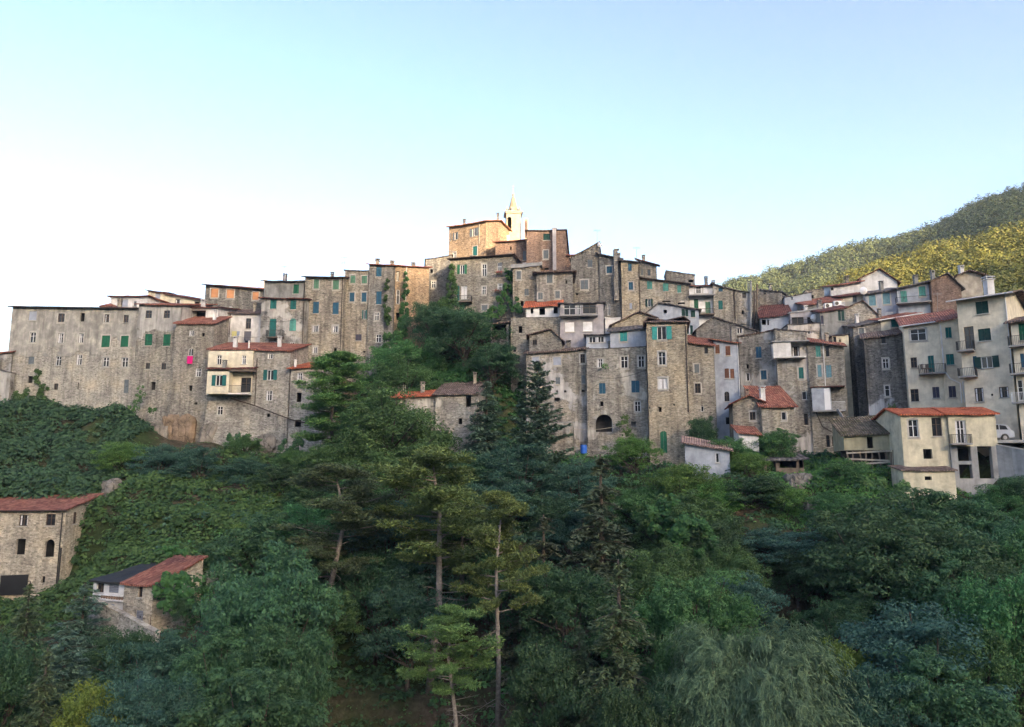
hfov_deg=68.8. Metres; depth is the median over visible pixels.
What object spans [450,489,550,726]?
pine tree
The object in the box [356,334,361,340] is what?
window
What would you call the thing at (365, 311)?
window
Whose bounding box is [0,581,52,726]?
spruce tree
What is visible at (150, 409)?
ivy
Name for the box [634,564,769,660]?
tree
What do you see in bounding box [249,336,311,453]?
stone house
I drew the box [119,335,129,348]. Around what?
window
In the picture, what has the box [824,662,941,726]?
tree
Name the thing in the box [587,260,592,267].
window
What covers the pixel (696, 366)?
window
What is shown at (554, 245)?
flue stack
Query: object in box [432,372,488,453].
mill house
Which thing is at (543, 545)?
spruce tree
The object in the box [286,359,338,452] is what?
stone house
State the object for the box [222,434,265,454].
shrub
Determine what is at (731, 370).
window
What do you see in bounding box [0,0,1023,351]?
sky
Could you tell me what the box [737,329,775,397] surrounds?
stone house
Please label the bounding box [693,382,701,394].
window
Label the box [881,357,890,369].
window
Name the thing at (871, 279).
white gable house
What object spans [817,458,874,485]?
shrub
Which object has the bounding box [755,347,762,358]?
window
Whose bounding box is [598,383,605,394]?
window
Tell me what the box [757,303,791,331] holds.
red roof house
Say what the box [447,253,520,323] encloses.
stone house
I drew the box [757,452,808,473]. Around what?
wash shed
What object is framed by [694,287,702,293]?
window
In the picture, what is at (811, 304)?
roofed barn
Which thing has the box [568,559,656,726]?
spruce tree
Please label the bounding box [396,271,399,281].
window
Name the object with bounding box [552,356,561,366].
window
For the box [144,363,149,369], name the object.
window
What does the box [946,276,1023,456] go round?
cream house
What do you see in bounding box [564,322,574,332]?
window
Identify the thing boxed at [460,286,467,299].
window
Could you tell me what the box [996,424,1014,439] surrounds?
car
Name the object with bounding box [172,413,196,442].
rock
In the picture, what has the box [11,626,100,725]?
cedar tree
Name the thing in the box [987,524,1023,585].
tree
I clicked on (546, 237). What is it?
window
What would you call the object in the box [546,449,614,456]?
terrace wall
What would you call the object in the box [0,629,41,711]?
tree
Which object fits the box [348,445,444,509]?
tree
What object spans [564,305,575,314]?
window
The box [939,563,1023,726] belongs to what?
tree
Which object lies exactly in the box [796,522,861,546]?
tree
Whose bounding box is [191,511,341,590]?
robinia tree
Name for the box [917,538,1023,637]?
tree
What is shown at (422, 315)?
tree
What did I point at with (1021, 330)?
window
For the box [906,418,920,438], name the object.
window
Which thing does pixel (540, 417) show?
conifer tree
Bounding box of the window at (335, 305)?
[331,302,338,314]
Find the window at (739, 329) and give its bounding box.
[736,327,743,334]
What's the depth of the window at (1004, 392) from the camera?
71.70 m
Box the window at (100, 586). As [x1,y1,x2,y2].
[94,583,103,593]
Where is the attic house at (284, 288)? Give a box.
[260,273,304,297]
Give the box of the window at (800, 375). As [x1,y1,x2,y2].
[797,366,805,380]
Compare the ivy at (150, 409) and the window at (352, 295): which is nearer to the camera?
the ivy at (150, 409)
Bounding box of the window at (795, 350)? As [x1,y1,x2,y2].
[792,346,799,355]
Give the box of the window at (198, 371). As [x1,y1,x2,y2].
[194,368,201,376]
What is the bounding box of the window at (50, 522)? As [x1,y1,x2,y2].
[44,514,55,526]
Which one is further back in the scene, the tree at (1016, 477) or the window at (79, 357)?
the window at (79, 357)
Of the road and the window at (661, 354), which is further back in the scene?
the window at (661, 354)
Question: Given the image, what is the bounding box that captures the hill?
[749,212,1018,294]
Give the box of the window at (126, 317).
[124,315,128,322]
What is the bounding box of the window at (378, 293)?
[375,291,381,304]
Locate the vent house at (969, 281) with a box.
[953,265,987,297]
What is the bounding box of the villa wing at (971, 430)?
[930,407,999,496]
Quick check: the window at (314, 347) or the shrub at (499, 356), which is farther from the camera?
the window at (314, 347)
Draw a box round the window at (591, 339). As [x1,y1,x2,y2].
[589,337,595,342]
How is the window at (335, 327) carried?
in the tower house at (326, 322)
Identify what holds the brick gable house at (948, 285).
on the ground at (418, 710)
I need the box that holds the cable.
[567,423,629,429]
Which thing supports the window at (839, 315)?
in the grey house at (832, 320)
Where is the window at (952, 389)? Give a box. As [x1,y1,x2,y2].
[948,386,957,398]
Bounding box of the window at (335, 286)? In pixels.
[331,279,339,290]
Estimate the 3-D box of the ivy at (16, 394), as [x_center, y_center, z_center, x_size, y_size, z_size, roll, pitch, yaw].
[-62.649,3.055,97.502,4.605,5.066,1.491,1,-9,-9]
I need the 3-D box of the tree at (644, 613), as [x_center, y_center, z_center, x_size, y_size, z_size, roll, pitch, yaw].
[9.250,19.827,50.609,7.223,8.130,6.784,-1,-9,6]
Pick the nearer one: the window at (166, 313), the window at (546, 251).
the window at (166, 313)
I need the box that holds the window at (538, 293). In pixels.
[537,292,543,300]
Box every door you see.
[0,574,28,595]
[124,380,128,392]
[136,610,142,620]
[269,319,275,335]
[660,431,666,452]
[824,388,830,409]
[900,291,906,301]
[928,356,934,371]
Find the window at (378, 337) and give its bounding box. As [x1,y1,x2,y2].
[375,335,381,342]
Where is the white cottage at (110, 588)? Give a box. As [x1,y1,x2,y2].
[89,562,157,609]
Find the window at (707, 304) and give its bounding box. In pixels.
[705,302,710,312]
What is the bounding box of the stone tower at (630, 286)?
[618,259,641,318]
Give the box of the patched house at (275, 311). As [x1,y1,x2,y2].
[258,297,311,343]
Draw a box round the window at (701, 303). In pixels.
[699,301,705,312]
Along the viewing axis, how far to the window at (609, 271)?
105.60 m
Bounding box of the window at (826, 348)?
[825,346,829,356]
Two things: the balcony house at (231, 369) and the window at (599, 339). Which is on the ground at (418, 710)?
the balcony house at (231, 369)
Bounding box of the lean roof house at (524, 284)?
[511,262,541,316]
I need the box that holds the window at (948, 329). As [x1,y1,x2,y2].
[945,327,952,338]
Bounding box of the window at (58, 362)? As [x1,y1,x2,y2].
[54,356,61,365]
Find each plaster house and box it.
[607,325,648,436]
[635,255,659,283]
[819,275,864,295]
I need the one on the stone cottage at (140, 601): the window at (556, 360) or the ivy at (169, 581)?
the ivy at (169, 581)
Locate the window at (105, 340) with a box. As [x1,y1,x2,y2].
[100,334,111,348]
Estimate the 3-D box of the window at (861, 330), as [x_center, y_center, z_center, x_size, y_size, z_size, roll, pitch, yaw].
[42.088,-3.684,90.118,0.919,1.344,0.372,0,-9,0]
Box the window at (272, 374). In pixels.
[263,370,276,380]
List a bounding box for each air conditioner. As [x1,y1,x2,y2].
[823,303,831,307]
[833,301,841,305]
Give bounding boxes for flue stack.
[552,227,556,270]
[613,249,618,300]
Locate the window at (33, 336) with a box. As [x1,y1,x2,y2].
[28,331,36,343]
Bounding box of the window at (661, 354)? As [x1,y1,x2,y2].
[657,350,666,366]
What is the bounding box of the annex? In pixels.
[888,465,957,502]
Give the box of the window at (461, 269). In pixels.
[457,264,466,274]
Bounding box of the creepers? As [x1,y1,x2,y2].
[0,445,315,636]
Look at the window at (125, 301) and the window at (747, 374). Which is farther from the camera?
the window at (125, 301)
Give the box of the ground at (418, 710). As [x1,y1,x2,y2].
[0,334,1023,726]
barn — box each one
[795,297,842,310]
[828,415,893,467]
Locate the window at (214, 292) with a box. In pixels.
[209,288,219,298]
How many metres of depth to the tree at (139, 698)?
40.74 m
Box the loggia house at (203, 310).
[190,299,240,317]
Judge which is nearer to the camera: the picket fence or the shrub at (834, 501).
the shrub at (834, 501)
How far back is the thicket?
87.41 m
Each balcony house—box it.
[205,336,271,450]
[687,276,714,325]
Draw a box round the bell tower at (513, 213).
[503,188,522,239]
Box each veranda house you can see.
[583,333,609,431]
[787,305,821,323]
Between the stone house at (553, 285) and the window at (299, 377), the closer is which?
the window at (299, 377)
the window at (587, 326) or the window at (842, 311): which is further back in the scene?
the window at (587, 326)
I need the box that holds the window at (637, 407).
[633,400,641,412]
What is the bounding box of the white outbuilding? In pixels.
[604,317,620,333]
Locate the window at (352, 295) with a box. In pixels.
[349,292,355,302]
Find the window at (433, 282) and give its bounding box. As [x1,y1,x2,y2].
[431,280,436,288]
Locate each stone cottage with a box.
[120,555,207,630]
[743,385,797,451]
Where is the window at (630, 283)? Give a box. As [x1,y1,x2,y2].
[627,281,633,290]
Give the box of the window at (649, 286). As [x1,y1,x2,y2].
[647,281,652,289]
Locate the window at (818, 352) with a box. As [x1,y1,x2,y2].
[815,346,821,357]
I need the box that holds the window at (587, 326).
[582,322,592,331]
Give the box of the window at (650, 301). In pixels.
[646,299,652,306]
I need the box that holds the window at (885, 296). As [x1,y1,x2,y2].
[881,292,891,305]
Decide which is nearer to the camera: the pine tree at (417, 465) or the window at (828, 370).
the pine tree at (417, 465)
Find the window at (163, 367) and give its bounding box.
[161,363,165,369]
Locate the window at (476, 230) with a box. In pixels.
[470,227,478,236]
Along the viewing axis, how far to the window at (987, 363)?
72.93 m
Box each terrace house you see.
[769,328,812,453]
[782,291,811,310]
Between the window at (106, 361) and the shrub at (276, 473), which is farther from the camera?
the window at (106, 361)
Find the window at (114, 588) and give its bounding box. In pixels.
[109,584,118,592]
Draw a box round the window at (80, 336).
[77,332,84,344]
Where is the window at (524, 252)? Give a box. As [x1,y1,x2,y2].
[522,251,526,260]
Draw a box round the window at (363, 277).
[361,275,367,284]
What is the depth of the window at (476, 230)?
118.26 m
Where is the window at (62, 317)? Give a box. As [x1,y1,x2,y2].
[56,313,65,323]
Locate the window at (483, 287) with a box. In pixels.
[481,285,486,295]
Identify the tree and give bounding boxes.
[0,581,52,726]
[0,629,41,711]
[0,643,66,726]
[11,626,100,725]
[11,648,67,726]
[40,583,112,684]
[78,670,186,726]
[80,625,165,689]
[87,625,196,712]
[123,671,220,726]
[167,625,253,726]
[170,596,200,626]
[173,666,331,726]
[188,539,345,704]
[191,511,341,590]
[192,563,278,619]
[220,603,337,726]
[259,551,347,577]
[268,462,417,659]
[272,501,339,553]
[287,438,369,496]
[295,589,364,650]
[307,462,403,526]
[324,519,392,592]
[325,545,418,668]
[328,386,463,463]
[331,402,409,457]
[341,499,450,575]
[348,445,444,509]
[350,562,467,690]
[360,445,493,694]
[392,603,504,726]
[399,471,480,522]
[402,301,450,343]
[414,502,521,609]
[422,302,513,365]
[426,501,520,564]
[433,450,490,487]
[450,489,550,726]
[452,547,547,668]
[457,379,506,482]
[461,477,551,544]
[465,436,566,497]
[489,514,590,687]
[503,631,600,726]
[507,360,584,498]
[507,560,631,664]
[512,492,605,562]
[529,499,635,567]
[541,457,621,506]
[547,454,644,675]
[554,625,598,726]
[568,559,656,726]
[598,595,687,677]
[600,436,665,476]
[605,482,676,533]
[619,663,706,726]
[621,538,712,621]
[628,489,744,584]
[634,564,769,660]
[643,461,724,504]
[643,493,721,562]
[673,478,759,513]
[675,517,759,582]
[694,540,772,596]
[698,570,800,654]
[722,474,795,510]
[741,527,833,566]
[754,428,800,456]
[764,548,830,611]
[787,594,875,658]
[790,540,854,603]
[794,491,999,642]
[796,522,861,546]
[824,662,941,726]
[826,542,957,643]
[834,597,1020,726]
[851,644,1020,726]
[887,486,994,550]
[889,547,1004,626]
[911,499,1023,570]
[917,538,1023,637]
[923,618,1023,726]
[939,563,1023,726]
[969,476,1023,515]
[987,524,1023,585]
[997,474,1023,481]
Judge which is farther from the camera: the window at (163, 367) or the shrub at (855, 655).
the window at (163, 367)
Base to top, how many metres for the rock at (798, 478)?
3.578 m
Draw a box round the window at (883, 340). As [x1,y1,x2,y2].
[881,337,886,343]
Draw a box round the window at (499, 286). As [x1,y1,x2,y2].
[497,283,501,289]
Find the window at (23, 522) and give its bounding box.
[17,515,27,526]
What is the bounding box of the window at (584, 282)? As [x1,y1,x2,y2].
[579,279,588,290]
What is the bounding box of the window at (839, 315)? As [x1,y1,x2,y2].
[838,310,841,321]
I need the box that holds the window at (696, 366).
[693,363,700,374]
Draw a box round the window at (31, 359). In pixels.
[27,357,33,364]
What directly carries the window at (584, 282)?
in the gable house at (587, 275)
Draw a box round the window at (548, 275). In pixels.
[546,273,553,284]
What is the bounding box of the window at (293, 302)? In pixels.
[289,300,296,309]
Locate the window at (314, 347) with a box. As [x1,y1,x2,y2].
[312,345,318,354]
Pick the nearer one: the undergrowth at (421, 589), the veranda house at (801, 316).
the undergrowth at (421, 589)
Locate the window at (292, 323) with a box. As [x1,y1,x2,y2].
[288,318,295,331]
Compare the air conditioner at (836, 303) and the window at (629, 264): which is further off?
the window at (629, 264)
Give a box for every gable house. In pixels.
[526,328,564,400]
[569,241,600,326]
[608,311,658,378]
[691,316,758,395]
[842,300,881,324]
[856,268,900,290]
[918,270,965,311]
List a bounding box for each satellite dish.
[810,314,816,321]
[860,287,866,298]
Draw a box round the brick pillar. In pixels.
[524,218,527,238]
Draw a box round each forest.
[717,182,1023,295]
[816,218,1023,294]
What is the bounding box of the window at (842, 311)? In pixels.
[841,310,845,321]
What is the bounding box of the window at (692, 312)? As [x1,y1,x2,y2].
[690,310,695,317]
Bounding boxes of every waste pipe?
[231,398,304,422]
[946,373,961,402]
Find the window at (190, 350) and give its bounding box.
[187,349,193,355]
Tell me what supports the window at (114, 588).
in the white cottage at (110, 588)
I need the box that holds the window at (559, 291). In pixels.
[554,290,560,299]
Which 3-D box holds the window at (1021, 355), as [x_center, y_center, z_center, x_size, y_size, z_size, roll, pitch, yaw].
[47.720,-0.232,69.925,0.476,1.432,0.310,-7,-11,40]
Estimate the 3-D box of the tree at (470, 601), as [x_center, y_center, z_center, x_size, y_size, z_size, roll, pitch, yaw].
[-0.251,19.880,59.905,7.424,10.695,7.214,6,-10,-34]
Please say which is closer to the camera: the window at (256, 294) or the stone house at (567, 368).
the stone house at (567, 368)
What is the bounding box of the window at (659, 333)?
[652,325,671,341]
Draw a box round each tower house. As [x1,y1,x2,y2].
[301,272,349,361]
[643,316,690,466]
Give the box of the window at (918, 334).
[908,327,928,342]
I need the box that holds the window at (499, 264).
[498,263,501,272]
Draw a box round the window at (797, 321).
[792,317,803,323]
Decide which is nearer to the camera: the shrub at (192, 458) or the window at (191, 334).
the shrub at (192, 458)
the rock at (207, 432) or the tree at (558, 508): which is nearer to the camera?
the tree at (558, 508)
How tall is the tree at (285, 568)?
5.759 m
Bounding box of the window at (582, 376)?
[581,375,584,384]
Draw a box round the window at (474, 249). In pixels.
[472,245,477,255]
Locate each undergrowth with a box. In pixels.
[0,442,1023,726]
[7,453,1023,701]
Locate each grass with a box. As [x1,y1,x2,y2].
[2,430,1012,726]
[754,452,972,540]
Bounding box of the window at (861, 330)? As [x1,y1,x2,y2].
[858,327,865,337]
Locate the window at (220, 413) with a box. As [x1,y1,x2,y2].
[216,405,223,416]
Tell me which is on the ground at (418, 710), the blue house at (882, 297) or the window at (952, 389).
the blue house at (882, 297)
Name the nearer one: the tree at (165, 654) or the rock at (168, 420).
the tree at (165, 654)
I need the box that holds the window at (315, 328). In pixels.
[311,326,318,333]
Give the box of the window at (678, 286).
[677,285,680,293]
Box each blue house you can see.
[645,302,701,335]
[709,324,741,441]
[860,281,897,321]
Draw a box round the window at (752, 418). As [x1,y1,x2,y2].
[748,410,757,421]
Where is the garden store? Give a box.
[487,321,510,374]
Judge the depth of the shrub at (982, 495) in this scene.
58.10 m
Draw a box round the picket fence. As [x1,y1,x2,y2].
[378,384,405,398]
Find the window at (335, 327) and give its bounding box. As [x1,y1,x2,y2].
[331,324,338,333]
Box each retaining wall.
[87,597,160,646]
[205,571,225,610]
[546,422,573,449]
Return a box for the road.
[997,440,1023,444]
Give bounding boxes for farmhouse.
[0,493,103,600]
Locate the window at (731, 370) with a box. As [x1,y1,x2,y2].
[730,369,734,378]
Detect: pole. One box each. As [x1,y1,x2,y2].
[749,281,752,327]
[753,292,754,328]
[756,284,757,322]
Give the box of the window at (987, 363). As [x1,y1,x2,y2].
[974,355,999,368]
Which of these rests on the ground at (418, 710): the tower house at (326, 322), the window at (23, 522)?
the tower house at (326, 322)
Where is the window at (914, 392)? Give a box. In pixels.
[910,389,919,402]
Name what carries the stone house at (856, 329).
on the ground at (418, 710)
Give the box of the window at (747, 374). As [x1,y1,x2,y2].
[745,373,750,381]
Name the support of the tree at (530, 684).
on the ground at (418, 710)
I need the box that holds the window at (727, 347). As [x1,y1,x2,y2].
[725,346,730,356]
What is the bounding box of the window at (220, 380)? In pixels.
[211,375,226,386]
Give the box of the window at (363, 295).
[361,291,367,303]
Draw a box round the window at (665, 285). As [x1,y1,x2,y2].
[662,283,668,291]
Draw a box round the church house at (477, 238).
[445,213,512,257]
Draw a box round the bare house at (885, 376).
[859,328,907,415]
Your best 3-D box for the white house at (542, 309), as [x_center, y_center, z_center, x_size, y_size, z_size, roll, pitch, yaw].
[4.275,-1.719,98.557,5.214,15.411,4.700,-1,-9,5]
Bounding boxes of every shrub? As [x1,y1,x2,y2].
[49,675,135,726]
[89,441,151,472]
[122,442,181,475]
[160,443,224,479]
[213,456,274,484]
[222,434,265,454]
[222,522,273,561]
[244,463,298,491]
[269,447,305,466]
[277,486,333,519]
[361,335,447,384]
[366,352,448,400]
[454,340,525,394]
[577,678,665,726]
[638,616,716,726]
[680,416,718,446]
[708,436,754,460]
[728,451,771,478]
[763,485,811,518]
[804,490,868,521]
[806,635,877,688]
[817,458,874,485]
[972,483,1023,519]
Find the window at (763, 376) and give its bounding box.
[759,369,767,381]
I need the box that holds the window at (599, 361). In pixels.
[596,358,604,368]
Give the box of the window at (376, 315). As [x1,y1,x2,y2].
[373,312,379,321]
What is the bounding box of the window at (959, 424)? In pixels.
[955,420,966,442]
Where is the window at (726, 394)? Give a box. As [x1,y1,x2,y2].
[724,392,729,401]
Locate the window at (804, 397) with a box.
[802,391,807,399]
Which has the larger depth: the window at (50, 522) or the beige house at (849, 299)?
the beige house at (849, 299)
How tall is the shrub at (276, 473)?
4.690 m
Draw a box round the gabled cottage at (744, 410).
[724,389,766,447]
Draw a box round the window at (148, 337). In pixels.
[145,334,152,345]
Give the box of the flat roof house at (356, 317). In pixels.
[343,269,368,381]
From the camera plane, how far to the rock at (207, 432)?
90.13 m
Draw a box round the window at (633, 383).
[631,381,639,393]
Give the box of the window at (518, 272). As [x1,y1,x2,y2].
[516,270,521,280]
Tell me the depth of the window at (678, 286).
104.04 m
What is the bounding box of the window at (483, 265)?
[481,263,486,277]
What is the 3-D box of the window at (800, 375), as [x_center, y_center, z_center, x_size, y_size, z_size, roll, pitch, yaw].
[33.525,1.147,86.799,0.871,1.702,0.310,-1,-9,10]
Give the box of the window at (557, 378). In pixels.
[555,377,560,384]
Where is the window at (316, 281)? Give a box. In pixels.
[312,278,319,289]
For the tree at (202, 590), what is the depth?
58.38 m
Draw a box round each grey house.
[801,300,848,377]
[892,275,931,313]
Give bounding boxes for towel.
[187,356,192,363]
[244,331,250,340]
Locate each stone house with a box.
[0,351,15,371]
[0,360,15,402]
[7,298,138,409]
[131,303,217,422]
[170,310,231,441]
[202,279,266,309]
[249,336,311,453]
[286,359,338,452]
[366,258,397,375]
[424,254,452,305]
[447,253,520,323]
[492,235,526,263]
[523,340,588,449]
[532,269,576,302]
[586,341,648,457]
[596,252,623,319]
[640,277,690,311]
[687,335,716,437]
[710,280,735,322]
[734,282,749,327]
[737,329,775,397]
[749,289,759,331]
[758,284,788,304]
[781,322,821,371]
[803,288,823,298]
[807,332,847,454]
[842,314,883,416]
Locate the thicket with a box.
[0,395,157,499]
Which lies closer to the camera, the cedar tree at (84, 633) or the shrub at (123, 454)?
the cedar tree at (84, 633)
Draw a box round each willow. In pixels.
[631,617,765,726]
[707,614,877,726]
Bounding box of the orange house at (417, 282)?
[390,260,432,348]
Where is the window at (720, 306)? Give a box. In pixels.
[718,301,723,309]
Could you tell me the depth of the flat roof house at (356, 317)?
102.82 m
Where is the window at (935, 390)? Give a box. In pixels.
[932,387,940,398]
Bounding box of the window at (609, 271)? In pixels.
[605,265,613,274]
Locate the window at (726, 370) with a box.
[724,368,729,378]
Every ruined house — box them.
[511,317,559,394]
[664,270,694,284]
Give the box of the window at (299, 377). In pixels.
[297,373,302,380]
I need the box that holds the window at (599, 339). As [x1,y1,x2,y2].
[596,336,605,342]
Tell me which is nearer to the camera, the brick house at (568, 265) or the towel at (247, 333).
the towel at (247, 333)
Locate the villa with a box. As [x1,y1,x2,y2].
[871,407,950,466]
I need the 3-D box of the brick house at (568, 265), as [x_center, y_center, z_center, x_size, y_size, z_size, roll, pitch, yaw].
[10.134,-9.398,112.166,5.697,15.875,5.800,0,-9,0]
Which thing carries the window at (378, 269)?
in the stone house at (379, 275)
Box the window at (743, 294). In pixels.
[741,292,746,299]
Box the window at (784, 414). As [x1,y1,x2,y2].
[780,411,787,421]
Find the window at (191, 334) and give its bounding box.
[188,330,193,336]
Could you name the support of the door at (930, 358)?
in the cream house at (921, 338)
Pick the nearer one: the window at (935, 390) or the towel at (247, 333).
the window at (935, 390)
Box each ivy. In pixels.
[11,368,49,400]
[127,385,156,413]
[151,544,205,618]
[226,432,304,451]
[376,328,449,380]
[382,278,391,325]
[388,271,409,339]
[427,263,466,357]
[479,268,523,321]
[615,414,636,437]
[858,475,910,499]
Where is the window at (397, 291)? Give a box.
[396,290,399,304]
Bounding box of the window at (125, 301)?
[122,299,127,306]
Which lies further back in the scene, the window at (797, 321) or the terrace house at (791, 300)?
the terrace house at (791, 300)
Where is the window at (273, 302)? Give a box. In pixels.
[269,299,276,309]
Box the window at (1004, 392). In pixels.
[999,387,1009,398]
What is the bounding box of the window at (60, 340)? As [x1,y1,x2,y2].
[56,332,64,344]
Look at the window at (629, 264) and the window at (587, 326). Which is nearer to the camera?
the window at (587, 326)
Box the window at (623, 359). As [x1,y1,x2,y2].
[619,355,628,369]
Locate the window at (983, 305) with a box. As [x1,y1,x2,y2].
[975,301,989,314]
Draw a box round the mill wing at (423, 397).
[391,382,435,439]
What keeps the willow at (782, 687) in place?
on the ground at (418, 710)
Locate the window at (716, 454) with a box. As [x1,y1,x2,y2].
[715,453,719,463]
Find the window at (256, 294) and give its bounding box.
[251,291,259,300]
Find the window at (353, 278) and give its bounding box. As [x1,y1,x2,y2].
[349,274,355,284]
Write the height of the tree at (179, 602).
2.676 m
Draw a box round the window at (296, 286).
[293,284,298,293]
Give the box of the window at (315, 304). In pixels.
[312,302,318,313]
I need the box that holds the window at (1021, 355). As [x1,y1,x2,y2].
[1020,353,1023,368]
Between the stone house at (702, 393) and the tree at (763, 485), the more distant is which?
the stone house at (702, 393)
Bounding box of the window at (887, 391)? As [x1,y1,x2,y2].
[883,384,891,397]
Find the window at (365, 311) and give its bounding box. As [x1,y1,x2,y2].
[362,310,366,319]
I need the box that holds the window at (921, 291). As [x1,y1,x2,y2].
[917,285,927,297]
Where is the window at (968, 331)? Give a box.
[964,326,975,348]
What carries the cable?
attached to the retaining wall at (565, 443)
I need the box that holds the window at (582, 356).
[579,353,585,364]
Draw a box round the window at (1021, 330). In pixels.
[1018,323,1023,341]
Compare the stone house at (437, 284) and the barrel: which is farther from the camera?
the stone house at (437, 284)
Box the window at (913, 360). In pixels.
[910,357,916,368]
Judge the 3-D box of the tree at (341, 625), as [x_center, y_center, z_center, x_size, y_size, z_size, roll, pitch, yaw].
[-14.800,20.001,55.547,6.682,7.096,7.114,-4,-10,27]
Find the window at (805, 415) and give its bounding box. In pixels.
[804,414,808,425]
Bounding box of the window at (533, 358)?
[531,356,539,367]
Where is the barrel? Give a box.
[580,444,586,453]
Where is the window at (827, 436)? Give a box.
[826,435,830,447]
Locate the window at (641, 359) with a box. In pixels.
[637,355,645,368]
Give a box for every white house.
[107,295,168,306]
[227,302,260,342]
[523,300,563,316]
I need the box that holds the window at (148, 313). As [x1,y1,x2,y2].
[144,311,151,318]
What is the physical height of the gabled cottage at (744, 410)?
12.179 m
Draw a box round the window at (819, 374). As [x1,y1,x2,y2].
[816,363,823,378]
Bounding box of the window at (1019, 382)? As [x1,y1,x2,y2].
[1017,380,1023,400]
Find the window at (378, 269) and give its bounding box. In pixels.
[376,267,381,276]
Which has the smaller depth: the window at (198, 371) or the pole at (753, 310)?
the window at (198, 371)
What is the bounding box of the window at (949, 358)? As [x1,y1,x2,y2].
[946,354,955,365]
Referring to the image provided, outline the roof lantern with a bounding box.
[99,303,116,306]
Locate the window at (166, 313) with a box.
[162,311,169,318]
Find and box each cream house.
[144,289,177,300]
[163,293,201,303]
[829,333,853,416]
[895,312,946,407]
[929,309,965,407]
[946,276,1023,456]
[1003,316,1023,448]
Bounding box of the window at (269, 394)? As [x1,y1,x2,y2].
[266,391,272,400]
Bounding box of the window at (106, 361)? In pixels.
[101,356,109,367]
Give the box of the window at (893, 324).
[889,318,898,328]
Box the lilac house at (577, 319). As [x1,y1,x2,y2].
[558,301,605,383]
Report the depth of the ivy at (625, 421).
86.39 m
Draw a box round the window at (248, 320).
[246,318,250,328]
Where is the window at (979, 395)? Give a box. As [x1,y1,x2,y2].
[974,388,984,402]
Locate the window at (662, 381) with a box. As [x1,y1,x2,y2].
[657,376,668,390]
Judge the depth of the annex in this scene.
65.65 m
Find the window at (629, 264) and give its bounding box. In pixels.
[628,263,631,271]
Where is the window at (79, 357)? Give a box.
[75,355,81,365]
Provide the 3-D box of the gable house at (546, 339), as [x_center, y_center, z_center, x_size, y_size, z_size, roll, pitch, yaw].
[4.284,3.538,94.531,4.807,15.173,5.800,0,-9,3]
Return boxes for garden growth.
[334,323,524,454]
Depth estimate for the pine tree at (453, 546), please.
63.87 m
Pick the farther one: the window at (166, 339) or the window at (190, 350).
the window at (166, 339)
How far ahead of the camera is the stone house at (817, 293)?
105.35 m
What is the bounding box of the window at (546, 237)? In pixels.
[543,234,550,240]
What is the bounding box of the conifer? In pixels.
[290,350,378,447]
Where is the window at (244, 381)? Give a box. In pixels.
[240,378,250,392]
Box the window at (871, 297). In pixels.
[867,293,877,306]
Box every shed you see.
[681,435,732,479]
[730,424,761,451]
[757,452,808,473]
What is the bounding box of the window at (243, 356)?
[240,355,246,364]
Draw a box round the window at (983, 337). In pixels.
[978,328,991,341]
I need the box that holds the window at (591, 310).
[582,304,595,313]
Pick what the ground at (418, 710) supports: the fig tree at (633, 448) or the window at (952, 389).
the fig tree at (633, 448)
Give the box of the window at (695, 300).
[694,299,697,307]
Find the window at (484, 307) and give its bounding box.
[481,304,488,311]
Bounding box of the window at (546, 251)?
[542,249,548,259]
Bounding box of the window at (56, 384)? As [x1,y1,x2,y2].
[52,383,57,390]
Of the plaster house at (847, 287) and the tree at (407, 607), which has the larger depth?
the plaster house at (847, 287)
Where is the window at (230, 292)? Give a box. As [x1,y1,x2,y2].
[225,288,234,299]
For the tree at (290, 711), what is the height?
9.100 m
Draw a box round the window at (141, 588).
[136,587,142,598]
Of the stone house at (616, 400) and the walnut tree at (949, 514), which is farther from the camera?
the stone house at (616, 400)
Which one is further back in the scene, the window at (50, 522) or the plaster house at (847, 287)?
the plaster house at (847, 287)
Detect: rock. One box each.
[101,478,121,496]
[151,419,168,438]
[162,414,178,439]
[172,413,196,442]
[199,422,217,441]
[256,433,275,452]
[782,472,812,488]
[796,500,819,510]
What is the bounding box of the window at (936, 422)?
[931,418,943,436]
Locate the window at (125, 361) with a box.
[120,357,129,368]
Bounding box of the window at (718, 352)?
[715,345,720,353]
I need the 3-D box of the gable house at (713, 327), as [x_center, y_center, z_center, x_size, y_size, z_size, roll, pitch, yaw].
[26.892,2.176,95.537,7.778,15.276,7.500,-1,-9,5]
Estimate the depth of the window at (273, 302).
100.86 m
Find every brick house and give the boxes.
[525,229,569,270]
[566,254,592,288]
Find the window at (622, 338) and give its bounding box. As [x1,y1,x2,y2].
[619,330,628,342]
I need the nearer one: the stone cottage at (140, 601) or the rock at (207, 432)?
the stone cottage at (140, 601)
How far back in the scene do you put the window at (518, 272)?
101.70 m
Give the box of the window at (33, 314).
[27,311,36,320]
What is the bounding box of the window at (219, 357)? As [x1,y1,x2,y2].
[216,355,221,364]
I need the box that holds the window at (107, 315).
[103,313,110,323]
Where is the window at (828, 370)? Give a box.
[826,365,832,378]
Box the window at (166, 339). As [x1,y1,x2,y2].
[162,334,170,346]
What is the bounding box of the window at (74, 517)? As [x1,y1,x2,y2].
[72,512,77,524]
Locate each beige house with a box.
[824,292,867,305]
[868,308,923,330]
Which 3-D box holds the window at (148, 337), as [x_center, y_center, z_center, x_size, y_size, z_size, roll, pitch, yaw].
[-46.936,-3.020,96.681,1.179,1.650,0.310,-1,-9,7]

